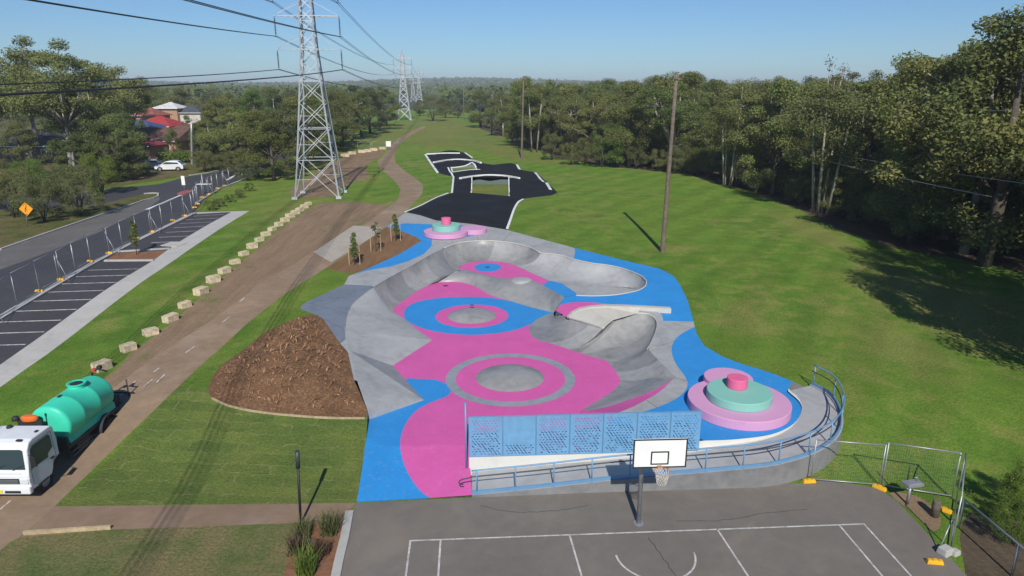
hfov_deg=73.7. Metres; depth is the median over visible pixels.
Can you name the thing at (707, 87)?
leafy tree
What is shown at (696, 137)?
gum tree
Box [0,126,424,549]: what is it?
path
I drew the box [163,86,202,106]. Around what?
leafy tree
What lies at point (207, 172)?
kerb
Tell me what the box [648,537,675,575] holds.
court crack
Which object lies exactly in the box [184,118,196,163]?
street pole
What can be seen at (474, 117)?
leafy tree
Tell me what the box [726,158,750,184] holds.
round bush
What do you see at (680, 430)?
perforated screen
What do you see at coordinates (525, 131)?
round bush
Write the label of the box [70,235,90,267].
temporary fence
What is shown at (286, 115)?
leafy tree
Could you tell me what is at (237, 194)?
round bush
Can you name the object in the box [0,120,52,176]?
leafy tree
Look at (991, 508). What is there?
round bush
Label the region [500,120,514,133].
round bush
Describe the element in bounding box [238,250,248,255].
sandstone block
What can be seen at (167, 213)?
temporary fence
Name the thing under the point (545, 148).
round bush
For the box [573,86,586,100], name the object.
leafy tree
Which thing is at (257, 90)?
leafy tree
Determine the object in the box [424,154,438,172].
track edge
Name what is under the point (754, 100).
gum tree
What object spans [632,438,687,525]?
basketball hoop
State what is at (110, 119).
leafy tree
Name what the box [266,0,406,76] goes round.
power cable
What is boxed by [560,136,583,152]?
round bush
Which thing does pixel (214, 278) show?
sandstone block
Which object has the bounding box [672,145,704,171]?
round bush
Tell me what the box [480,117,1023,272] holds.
forest floor
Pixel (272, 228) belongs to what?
sandstone block
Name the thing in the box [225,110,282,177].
leafy tree
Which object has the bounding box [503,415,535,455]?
perforated screen
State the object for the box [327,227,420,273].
garden bed
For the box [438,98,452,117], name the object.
leafy tree
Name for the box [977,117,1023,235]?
leafy tree
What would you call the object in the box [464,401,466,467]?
pole
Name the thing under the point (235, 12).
power cable
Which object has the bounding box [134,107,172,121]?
house
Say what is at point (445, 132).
field
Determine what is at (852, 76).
gum tree
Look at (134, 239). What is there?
sapling
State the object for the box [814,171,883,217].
round bush
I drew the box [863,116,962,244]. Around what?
leafy tree
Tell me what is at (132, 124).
leafy tree
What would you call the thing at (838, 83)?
gum tree
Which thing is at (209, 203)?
round bush
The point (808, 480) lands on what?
ballast weight
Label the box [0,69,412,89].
power cable
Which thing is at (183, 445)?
turf
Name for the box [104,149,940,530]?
dirt ground
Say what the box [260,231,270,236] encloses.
sandstone block
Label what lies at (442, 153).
track edge
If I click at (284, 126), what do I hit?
gum tree
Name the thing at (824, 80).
leafy tree
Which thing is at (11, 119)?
leafy tree
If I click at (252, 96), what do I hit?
leafy tree
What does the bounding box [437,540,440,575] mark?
court marking
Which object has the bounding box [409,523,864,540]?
court marking
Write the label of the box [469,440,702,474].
plinth wall
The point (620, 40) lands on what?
sky
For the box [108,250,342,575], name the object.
garden soil
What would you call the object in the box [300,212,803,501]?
skate park
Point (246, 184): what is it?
round bush
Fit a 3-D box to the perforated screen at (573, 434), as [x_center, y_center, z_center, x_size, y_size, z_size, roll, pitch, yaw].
[2.797,5.494,25.721,1.257,1.675,0.062,-1,16,-3]
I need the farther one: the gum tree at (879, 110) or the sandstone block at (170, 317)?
the gum tree at (879, 110)
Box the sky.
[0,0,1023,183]
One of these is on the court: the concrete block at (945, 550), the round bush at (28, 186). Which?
the concrete block at (945, 550)
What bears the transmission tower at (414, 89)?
on the hinterland
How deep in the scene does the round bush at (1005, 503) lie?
21.54 m
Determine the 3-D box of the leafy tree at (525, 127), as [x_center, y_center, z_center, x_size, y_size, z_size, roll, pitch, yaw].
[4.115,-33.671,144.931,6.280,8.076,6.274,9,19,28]
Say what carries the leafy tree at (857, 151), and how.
on the forest floor
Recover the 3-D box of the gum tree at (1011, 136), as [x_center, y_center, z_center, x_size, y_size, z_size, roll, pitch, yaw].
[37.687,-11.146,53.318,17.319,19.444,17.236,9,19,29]
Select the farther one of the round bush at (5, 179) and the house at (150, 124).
the house at (150, 124)
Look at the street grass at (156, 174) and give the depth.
101.88 m
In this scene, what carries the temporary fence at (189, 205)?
on the kerb at (15, 308)
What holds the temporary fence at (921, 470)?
on the lawn at (912, 349)
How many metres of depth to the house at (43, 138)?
116.12 m
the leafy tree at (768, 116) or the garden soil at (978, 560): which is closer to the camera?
the garden soil at (978, 560)
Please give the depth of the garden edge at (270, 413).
28.95 m
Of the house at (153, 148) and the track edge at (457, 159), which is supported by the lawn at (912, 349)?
the house at (153, 148)
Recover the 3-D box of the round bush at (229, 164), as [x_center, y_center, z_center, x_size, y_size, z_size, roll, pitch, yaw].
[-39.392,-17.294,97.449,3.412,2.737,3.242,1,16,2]
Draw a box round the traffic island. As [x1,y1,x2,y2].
[177,190,194,194]
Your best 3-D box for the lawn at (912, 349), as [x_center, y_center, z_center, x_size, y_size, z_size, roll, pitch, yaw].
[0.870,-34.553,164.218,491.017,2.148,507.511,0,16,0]
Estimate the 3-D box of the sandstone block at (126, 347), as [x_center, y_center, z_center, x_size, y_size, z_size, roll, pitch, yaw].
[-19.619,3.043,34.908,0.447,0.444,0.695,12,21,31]
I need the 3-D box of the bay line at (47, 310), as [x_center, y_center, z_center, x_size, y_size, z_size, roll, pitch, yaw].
[-27.589,1.317,40.380,3.489,0.023,0.110,-2,16,-5]
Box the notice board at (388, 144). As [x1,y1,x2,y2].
[386,141,390,147]
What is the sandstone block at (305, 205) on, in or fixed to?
on the lawn at (912, 349)
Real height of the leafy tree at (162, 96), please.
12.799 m
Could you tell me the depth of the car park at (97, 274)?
43.21 m
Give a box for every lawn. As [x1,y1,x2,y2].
[0,109,1023,572]
[0,517,343,575]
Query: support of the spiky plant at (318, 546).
on the garden soil at (325, 565)
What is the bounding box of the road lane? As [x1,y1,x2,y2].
[0,196,159,268]
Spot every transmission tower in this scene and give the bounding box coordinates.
[272,0,347,199]
[393,49,411,119]
[410,72,416,101]
[413,68,423,103]
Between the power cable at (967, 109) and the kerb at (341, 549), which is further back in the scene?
the power cable at (967, 109)
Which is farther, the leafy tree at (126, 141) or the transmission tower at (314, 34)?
the leafy tree at (126, 141)
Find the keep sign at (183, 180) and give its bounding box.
[181,176,184,190]
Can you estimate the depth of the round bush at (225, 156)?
99.21 m
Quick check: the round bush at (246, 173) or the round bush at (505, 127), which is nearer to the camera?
the round bush at (246, 173)
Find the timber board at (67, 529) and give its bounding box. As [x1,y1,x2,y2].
[23,525,111,534]
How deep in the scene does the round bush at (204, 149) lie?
103.94 m
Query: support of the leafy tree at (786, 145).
on the forest floor
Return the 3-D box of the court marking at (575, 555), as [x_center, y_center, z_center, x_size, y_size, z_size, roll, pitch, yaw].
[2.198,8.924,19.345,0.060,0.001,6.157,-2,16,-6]
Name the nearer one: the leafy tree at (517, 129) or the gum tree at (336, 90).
the leafy tree at (517, 129)
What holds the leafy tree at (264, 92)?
on the street grass at (156, 174)
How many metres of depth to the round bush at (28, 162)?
81.59 m
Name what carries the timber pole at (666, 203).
on the lawn at (912, 349)
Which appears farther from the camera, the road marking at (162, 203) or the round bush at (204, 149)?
the round bush at (204, 149)
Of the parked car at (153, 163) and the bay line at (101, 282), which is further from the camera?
the parked car at (153, 163)
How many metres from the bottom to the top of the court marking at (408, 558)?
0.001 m
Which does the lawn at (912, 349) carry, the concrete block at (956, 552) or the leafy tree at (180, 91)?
the concrete block at (956, 552)
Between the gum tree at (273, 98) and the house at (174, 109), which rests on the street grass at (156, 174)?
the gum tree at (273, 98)
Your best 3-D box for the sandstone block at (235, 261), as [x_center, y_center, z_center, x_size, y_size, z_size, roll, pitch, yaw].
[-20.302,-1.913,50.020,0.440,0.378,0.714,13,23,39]
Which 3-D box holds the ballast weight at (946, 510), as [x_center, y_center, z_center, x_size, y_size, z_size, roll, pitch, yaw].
[14.903,7.625,23.528,0.183,0.148,0.483,-16,22,-43]
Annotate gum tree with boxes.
[0,34,111,132]
[0,37,123,169]
[0,66,27,168]
[45,60,143,132]
[80,74,153,136]
[120,84,159,122]
[188,120,228,154]
[194,106,265,150]
[204,94,261,146]
[243,103,318,174]
[250,88,285,109]
[282,92,351,154]
[300,87,333,109]
[329,85,346,96]
[335,91,373,140]
[362,86,400,129]
[484,91,515,135]
[496,79,544,146]
[512,76,556,151]
[533,85,556,131]
[544,95,596,154]
[547,95,585,154]
[560,93,624,157]
[583,77,622,104]
[627,83,725,170]
[671,90,721,139]
[676,117,734,174]
[688,82,706,98]
[700,80,798,167]
[703,96,759,187]
[727,82,815,191]
[744,75,783,132]
[760,82,815,159]
[777,83,875,215]
[802,72,860,91]
[824,77,898,183]
[828,74,856,96]
[845,70,883,92]
[859,37,1023,239]
[865,14,1023,254]
[919,33,1016,89]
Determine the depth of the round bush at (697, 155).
99.85 m
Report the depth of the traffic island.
81.34 m
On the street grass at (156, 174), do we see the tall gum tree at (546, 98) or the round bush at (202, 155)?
the round bush at (202, 155)
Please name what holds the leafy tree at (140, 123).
on the street grass at (156, 174)
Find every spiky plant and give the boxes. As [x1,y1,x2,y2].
[275,525,312,556]
[280,534,326,575]
[283,511,316,538]
[307,534,334,556]
[313,503,349,537]
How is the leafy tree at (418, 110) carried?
on the lawn at (912, 349)
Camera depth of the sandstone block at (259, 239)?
56.50 m
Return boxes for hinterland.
[222,82,511,108]
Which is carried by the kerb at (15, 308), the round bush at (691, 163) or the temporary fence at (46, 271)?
the temporary fence at (46, 271)
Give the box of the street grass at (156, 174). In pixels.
[0,114,336,195]
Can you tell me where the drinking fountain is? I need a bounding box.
[901,462,924,504]
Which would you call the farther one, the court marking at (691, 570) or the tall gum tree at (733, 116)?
the tall gum tree at (733, 116)
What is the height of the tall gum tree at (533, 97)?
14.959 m
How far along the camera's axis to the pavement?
40.99 m
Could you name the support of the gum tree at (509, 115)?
on the field
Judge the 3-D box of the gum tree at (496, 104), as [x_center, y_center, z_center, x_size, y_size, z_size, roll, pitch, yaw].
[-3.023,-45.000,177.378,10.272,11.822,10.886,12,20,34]
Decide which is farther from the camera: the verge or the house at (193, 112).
the house at (193, 112)
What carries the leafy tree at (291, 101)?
on the field
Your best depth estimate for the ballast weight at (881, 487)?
24.79 m
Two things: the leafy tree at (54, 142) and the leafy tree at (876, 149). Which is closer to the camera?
the leafy tree at (876, 149)
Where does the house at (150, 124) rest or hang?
on the lawn at (912, 349)
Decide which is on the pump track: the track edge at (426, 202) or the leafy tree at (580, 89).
the track edge at (426, 202)
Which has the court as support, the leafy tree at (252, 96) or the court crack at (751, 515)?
the court crack at (751, 515)
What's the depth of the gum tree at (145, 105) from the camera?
146.05 m
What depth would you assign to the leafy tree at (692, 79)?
116.34 m
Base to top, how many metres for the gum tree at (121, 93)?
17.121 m
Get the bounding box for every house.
[0,131,76,161]
[119,127,203,152]
[123,140,172,160]
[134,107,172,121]
[135,120,171,127]
[146,116,186,126]
[152,102,186,120]
[172,124,206,132]
[179,105,204,123]
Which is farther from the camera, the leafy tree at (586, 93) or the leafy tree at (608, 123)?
the leafy tree at (586, 93)
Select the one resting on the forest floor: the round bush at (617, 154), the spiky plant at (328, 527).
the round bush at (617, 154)
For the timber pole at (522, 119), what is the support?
on the field
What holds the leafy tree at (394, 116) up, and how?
on the lawn at (912, 349)
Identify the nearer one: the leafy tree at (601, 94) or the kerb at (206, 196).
the kerb at (206, 196)
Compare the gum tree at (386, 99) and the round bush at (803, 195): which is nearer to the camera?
the round bush at (803, 195)
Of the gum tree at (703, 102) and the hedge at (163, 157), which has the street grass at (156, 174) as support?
the hedge at (163, 157)
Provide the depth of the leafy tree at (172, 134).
117.41 m
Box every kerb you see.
[0,192,158,249]
[0,213,196,320]
[104,259,153,261]
[118,247,169,251]
[161,242,186,246]
[189,168,226,175]
[195,171,260,202]
[331,510,353,575]
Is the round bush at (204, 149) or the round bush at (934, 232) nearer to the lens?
the round bush at (934, 232)
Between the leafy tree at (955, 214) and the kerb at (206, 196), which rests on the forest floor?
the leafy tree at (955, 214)
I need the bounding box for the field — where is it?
[256,117,590,185]
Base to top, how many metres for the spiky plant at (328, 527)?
0.931 m
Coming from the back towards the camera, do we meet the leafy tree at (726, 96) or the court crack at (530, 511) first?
the leafy tree at (726, 96)
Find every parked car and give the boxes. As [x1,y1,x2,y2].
[138,159,162,169]
[154,160,186,170]
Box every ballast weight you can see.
[802,478,815,483]
[872,483,886,491]
[925,558,943,565]
[940,506,952,514]
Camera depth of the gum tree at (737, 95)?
101.89 m
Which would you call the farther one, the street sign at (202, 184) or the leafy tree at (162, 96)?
the leafy tree at (162, 96)
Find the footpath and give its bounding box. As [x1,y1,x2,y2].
[22,503,354,536]
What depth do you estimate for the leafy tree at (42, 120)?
188.67 m
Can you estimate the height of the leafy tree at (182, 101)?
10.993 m
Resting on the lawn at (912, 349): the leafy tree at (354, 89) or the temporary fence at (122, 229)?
the leafy tree at (354, 89)
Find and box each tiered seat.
[424,217,486,239]
[687,368,791,431]
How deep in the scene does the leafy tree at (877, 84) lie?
70.41 m
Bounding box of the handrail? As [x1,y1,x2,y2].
[458,364,844,494]
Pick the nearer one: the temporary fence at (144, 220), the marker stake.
the marker stake
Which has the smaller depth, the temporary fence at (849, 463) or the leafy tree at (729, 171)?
the temporary fence at (849, 463)
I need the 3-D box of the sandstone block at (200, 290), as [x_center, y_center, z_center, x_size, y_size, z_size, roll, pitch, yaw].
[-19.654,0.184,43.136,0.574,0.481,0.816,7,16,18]
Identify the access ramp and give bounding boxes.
[472,386,838,490]
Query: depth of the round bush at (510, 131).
157.60 m
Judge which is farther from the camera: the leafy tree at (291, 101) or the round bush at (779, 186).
the leafy tree at (291, 101)
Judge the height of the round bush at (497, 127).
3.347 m
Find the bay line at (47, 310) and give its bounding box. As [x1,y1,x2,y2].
[16,309,75,311]
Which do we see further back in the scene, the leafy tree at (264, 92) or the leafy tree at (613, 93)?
the leafy tree at (264, 92)
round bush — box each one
[0,166,42,217]
[6,158,48,187]
[6,173,68,221]
[38,163,106,215]
[74,152,124,194]
[135,160,150,175]
[188,150,217,171]
[197,145,223,169]
[202,200,216,209]
[210,149,232,167]
[214,151,238,169]
[214,198,225,206]
[223,158,246,174]
[224,194,234,201]
[233,161,260,180]
[234,189,244,196]
[244,183,254,189]
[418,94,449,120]
[490,121,501,130]
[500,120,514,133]
[501,121,518,141]
[518,128,536,148]
[541,132,563,159]
[552,138,573,151]
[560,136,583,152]
[560,142,581,164]
[575,136,596,164]
[584,129,619,166]
[596,123,637,166]
[620,143,644,164]
[625,146,648,167]
[631,141,660,165]
[648,149,667,170]
[665,144,695,173]
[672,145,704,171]
[684,141,719,174]
[685,146,712,174]
[693,146,730,176]
[714,159,728,175]
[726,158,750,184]
[736,158,772,179]
[743,162,791,193]
[761,158,794,185]
[788,179,817,202]
[794,177,818,201]
[802,170,861,204]
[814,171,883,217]
[820,188,847,211]
[887,199,933,238]
[905,204,973,239]
[942,217,1015,252]
[977,225,1021,251]
[983,499,1006,521]
[984,492,1023,545]
[997,455,1023,513]
[1012,212,1023,249]
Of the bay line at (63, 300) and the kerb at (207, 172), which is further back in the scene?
the kerb at (207, 172)
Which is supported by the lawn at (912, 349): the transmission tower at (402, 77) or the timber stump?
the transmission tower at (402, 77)
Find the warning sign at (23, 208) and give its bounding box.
[19,202,32,225]
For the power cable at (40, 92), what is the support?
hanging from the transmission tower at (314, 34)
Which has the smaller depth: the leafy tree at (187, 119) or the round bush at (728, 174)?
the round bush at (728, 174)
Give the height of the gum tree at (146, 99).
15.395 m
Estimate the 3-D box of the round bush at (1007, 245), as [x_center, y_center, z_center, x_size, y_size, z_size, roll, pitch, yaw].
[40.947,-4.345,57.343,3.418,3.120,3.478,15,22,41]
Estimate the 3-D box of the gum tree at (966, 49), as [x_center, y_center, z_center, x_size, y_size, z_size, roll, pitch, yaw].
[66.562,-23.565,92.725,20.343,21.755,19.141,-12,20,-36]
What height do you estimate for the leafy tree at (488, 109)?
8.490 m
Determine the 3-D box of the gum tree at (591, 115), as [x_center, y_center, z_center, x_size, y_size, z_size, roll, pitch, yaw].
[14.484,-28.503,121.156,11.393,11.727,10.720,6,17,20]
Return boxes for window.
[41,149,52,156]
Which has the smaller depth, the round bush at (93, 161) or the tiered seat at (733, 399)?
the tiered seat at (733, 399)
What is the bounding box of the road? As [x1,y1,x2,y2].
[0,141,324,312]
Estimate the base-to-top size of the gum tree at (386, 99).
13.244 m
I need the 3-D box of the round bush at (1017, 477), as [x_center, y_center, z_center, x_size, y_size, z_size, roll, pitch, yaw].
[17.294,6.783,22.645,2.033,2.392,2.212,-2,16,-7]
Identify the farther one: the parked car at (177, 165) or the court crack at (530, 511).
the parked car at (177, 165)
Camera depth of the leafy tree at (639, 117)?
111.24 m
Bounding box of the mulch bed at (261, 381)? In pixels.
[207,314,367,416]
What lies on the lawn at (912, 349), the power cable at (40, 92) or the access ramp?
the access ramp
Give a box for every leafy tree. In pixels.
[0,105,29,128]
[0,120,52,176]
[26,112,53,130]
[38,92,107,164]
[51,132,100,183]
[70,119,136,181]
[74,102,130,161]
[85,113,149,172]
[106,110,149,161]
[110,138,149,178]
[131,105,150,120]
[137,121,145,126]
[147,87,166,107]
[154,88,168,102]
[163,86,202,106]
[163,126,183,152]
[165,93,191,105]
[181,115,189,123]
[188,123,202,150]
[194,96,238,150]
[197,92,219,111]
[201,87,224,112]
[201,94,245,127]
[214,140,236,156]
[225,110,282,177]
[234,90,274,127]
[241,119,298,180]
[246,88,266,108]
[250,87,278,109]
[251,109,270,149]
[271,103,301,143]
[275,89,308,130]
[276,95,325,166]
[289,94,341,159]
[309,89,355,149]
[313,86,333,128]
[323,91,367,145]
[347,85,365,116]
[347,90,377,136]
[354,87,390,133]
[373,88,401,125]
[412,100,427,115]
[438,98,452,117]
[450,90,468,110]
[450,103,462,117]
[462,90,490,127]
[480,102,497,126]
[498,93,517,126]
[511,89,543,142]
[519,112,544,145]
[533,95,559,146]
[544,83,564,131]
[547,83,587,152]
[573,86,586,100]
[574,85,620,150]
[580,81,603,102]
[582,85,600,100]
[588,90,625,136]
[599,94,645,145]
[604,79,652,166]
[604,88,618,94]
[619,92,663,162]
[631,75,660,96]
[634,71,703,167]
[637,76,650,89]
[662,71,717,137]
[691,78,724,110]
[698,79,733,137]
[709,79,751,165]
[719,129,764,185]
[732,88,792,171]
[733,77,811,196]
[769,81,837,175]
[770,84,868,201]
[808,78,843,138]
[815,80,899,217]
[842,92,868,171]
[856,136,926,230]
[862,137,961,202]
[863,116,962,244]
[864,77,974,193]
[867,55,981,232]
[878,3,1023,267]
[881,73,896,81]
[902,54,1023,247]
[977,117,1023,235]
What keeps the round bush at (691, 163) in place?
on the forest floor
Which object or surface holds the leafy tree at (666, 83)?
on the forest floor
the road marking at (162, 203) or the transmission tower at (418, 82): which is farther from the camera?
the transmission tower at (418, 82)
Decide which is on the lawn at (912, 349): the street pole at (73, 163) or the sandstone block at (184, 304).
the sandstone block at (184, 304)
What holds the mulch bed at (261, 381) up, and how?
on the lawn at (912, 349)
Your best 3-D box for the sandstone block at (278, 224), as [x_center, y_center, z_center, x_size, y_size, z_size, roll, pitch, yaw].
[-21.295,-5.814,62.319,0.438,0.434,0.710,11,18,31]
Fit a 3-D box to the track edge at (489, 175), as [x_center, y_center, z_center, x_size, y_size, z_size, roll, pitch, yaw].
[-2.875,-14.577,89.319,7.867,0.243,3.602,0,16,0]
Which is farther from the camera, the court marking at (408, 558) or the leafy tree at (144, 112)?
the leafy tree at (144, 112)
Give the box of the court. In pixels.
[341,480,966,575]
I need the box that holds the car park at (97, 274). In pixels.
[0,212,229,363]
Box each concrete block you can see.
[936,544,953,557]
[952,547,960,556]
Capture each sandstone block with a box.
[90,358,112,372]
[119,341,136,352]
[141,326,158,336]
[161,312,178,323]
[177,300,191,308]
[193,285,208,295]
[205,274,220,283]
[217,266,231,273]
[229,258,240,264]
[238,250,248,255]
[246,242,257,248]
[254,236,264,241]
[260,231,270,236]
[267,226,276,230]
[274,221,282,226]
[280,217,289,222]
[285,213,294,217]
[290,209,299,214]
[300,204,308,207]
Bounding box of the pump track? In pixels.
[407,150,556,228]
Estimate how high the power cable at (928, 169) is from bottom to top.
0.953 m
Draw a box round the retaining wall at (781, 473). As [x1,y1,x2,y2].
[472,384,843,497]
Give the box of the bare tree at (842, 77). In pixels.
[810,54,850,173]
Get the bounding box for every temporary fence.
[0,273,17,314]
[10,261,39,302]
[33,251,58,288]
[55,243,75,277]
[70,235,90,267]
[86,228,106,259]
[105,221,122,250]
[118,215,136,243]
[133,209,150,236]
[149,204,162,229]
[159,200,172,223]
[170,196,182,218]
[182,192,192,214]
[811,439,886,484]
[881,442,961,497]
[950,452,966,546]
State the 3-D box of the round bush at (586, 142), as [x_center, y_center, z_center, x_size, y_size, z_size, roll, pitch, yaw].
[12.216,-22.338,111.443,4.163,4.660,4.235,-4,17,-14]
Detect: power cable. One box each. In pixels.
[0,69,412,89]
[0,69,420,95]
[27,0,411,82]
[184,0,417,81]
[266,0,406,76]
[331,0,419,76]
[775,146,991,196]
[794,146,1023,183]
[848,97,1023,111]
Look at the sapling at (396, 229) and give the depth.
56.45 m
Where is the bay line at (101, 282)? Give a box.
[69,282,115,283]
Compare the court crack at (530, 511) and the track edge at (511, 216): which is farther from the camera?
the track edge at (511, 216)
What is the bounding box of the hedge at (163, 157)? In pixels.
[156,150,200,162]
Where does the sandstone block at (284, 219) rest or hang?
on the lawn at (912, 349)
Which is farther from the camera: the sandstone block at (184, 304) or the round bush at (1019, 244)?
the round bush at (1019, 244)
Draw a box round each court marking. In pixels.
[405,541,410,575]
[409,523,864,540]
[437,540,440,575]
[569,535,582,575]
[615,552,696,575]
[717,530,748,575]
[839,525,882,575]
[864,524,911,575]
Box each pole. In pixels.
[62,139,75,169]
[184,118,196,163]
[463,87,463,119]
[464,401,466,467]
[491,90,492,134]
[520,76,526,158]
[660,72,680,252]
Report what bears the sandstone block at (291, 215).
on the lawn at (912, 349)
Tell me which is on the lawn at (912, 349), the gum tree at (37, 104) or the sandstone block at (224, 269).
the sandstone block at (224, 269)
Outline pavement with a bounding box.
[0,211,247,386]
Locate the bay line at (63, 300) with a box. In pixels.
[33,299,90,301]
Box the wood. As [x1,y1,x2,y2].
[6,76,865,105]
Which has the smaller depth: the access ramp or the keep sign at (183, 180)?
the access ramp
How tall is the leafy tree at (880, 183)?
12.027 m
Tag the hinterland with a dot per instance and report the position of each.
(411, 103)
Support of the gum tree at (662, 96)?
on the forest floor
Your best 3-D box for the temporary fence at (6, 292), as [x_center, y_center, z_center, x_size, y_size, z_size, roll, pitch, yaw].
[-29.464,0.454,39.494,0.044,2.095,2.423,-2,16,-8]
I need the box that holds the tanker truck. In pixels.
[0,365,133,493]
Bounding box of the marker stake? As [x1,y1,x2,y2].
[308,537,311,554]
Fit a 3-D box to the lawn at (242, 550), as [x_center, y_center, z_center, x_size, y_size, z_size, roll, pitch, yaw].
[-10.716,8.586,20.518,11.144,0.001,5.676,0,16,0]
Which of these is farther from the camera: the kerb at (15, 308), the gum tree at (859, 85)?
the gum tree at (859, 85)
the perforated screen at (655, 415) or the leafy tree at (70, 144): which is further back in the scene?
the leafy tree at (70, 144)
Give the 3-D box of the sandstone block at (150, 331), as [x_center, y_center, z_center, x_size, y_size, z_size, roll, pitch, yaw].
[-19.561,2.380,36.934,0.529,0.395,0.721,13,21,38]
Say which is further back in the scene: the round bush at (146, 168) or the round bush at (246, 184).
the round bush at (146, 168)
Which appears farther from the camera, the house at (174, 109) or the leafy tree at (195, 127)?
the house at (174, 109)
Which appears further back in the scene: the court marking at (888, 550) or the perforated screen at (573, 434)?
the perforated screen at (573, 434)
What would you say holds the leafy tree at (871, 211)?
on the forest floor
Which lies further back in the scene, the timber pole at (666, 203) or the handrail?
the timber pole at (666, 203)
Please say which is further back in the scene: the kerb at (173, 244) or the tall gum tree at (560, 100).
the tall gum tree at (560, 100)
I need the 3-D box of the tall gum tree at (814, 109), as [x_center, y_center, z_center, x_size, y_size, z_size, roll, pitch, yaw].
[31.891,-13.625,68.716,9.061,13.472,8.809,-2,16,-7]
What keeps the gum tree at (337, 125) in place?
on the field
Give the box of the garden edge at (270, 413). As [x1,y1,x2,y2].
[211,397,364,418]
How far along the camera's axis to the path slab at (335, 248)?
56.29 m
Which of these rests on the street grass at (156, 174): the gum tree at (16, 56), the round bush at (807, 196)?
the gum tree at (16, 56)
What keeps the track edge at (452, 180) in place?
on the pump track
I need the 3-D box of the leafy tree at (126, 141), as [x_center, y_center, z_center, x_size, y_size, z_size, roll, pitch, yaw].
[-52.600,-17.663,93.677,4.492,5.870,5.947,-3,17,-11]
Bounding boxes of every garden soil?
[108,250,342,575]
[960,512,1023,575]
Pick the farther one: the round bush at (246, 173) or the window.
the window
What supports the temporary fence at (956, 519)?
on the lawn at (912, 349)
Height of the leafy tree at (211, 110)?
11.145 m
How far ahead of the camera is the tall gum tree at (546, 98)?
193.82 m
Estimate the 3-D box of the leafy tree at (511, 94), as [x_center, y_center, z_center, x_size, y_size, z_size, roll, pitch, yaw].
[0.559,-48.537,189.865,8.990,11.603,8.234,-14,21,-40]
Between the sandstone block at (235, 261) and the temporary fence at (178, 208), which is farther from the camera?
the temporary fence at (178, 208)
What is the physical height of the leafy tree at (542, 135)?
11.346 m
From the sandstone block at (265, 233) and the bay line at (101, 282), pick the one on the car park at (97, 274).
the bay line at (101, 282)
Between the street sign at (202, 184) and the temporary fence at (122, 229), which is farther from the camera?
the street sign at (202, 184)
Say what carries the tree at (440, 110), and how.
on the field
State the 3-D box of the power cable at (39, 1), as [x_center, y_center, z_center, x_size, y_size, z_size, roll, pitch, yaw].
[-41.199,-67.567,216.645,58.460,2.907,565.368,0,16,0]
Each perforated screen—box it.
[468,415,502,456]
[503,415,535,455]
[536,414,569,454]
[569,413,603,453]
[602,412,637,452]
[636,411,670,438]
[669,410,701,450]
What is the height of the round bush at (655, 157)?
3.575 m
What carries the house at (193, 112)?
on the lawn at (912, 349)
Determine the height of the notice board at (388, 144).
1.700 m
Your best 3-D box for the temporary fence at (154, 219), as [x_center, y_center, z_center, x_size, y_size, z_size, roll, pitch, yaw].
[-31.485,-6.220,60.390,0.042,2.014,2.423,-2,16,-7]
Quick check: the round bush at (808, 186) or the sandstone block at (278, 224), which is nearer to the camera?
the sandstone block at (278, 224)
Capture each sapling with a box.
[128,220,138,253]
[349,232,358,264]
[370,222,380,248]
[392,214,399,236]
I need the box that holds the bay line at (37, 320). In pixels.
[6,320,57,321]
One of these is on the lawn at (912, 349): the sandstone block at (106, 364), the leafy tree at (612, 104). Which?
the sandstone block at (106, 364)
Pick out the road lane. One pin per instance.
(28, 249)
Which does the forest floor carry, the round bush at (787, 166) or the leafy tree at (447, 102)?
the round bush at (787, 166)
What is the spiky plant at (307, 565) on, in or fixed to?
on the garden soil at (325, 565)
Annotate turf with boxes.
[56,386,367,505]
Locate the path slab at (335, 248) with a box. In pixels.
[314,226,380,261]
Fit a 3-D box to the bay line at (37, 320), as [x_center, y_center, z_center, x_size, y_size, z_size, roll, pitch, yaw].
[-27.453,1.881,38.772,3.499,0.022,0.110,-1,16,-5]
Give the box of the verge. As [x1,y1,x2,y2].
[0,193,156,247]
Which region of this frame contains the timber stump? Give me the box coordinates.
[930,498,941,517]
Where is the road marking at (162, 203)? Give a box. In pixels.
[145,195,180,209]
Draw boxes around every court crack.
[484,505,586,511]
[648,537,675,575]
[697,509,804,520]
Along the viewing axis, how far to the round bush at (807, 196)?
77.41 m
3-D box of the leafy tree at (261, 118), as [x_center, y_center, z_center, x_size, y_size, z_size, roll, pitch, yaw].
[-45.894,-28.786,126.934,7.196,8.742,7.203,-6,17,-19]
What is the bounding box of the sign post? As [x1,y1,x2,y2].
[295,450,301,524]
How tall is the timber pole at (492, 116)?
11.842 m
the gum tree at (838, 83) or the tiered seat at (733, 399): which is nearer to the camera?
the tiered seat at (733, 399)
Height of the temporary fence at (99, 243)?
2.011 m
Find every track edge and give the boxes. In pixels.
[405,193,447,211]
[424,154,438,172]
[426,152,459,154]
[433,159,481,162]
[447,167,453,192]
[450,162,479,171]
[459,174,519,178]
[506,199,523,228]
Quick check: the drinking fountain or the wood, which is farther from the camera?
the wood
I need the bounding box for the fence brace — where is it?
[941,520,952,544]
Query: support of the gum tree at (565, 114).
on the forest floor
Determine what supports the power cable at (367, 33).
hanging from the transmission tower at (314, 34)
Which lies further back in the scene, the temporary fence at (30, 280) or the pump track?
the pump track
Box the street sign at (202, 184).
[196,174,210,193]
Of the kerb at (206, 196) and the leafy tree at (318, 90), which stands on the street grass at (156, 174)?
the leafy tree at (318, 90)
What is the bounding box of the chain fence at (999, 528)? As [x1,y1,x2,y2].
[957,499,1023,575]
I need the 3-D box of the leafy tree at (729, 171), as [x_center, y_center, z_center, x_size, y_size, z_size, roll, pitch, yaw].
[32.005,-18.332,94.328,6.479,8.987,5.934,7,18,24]

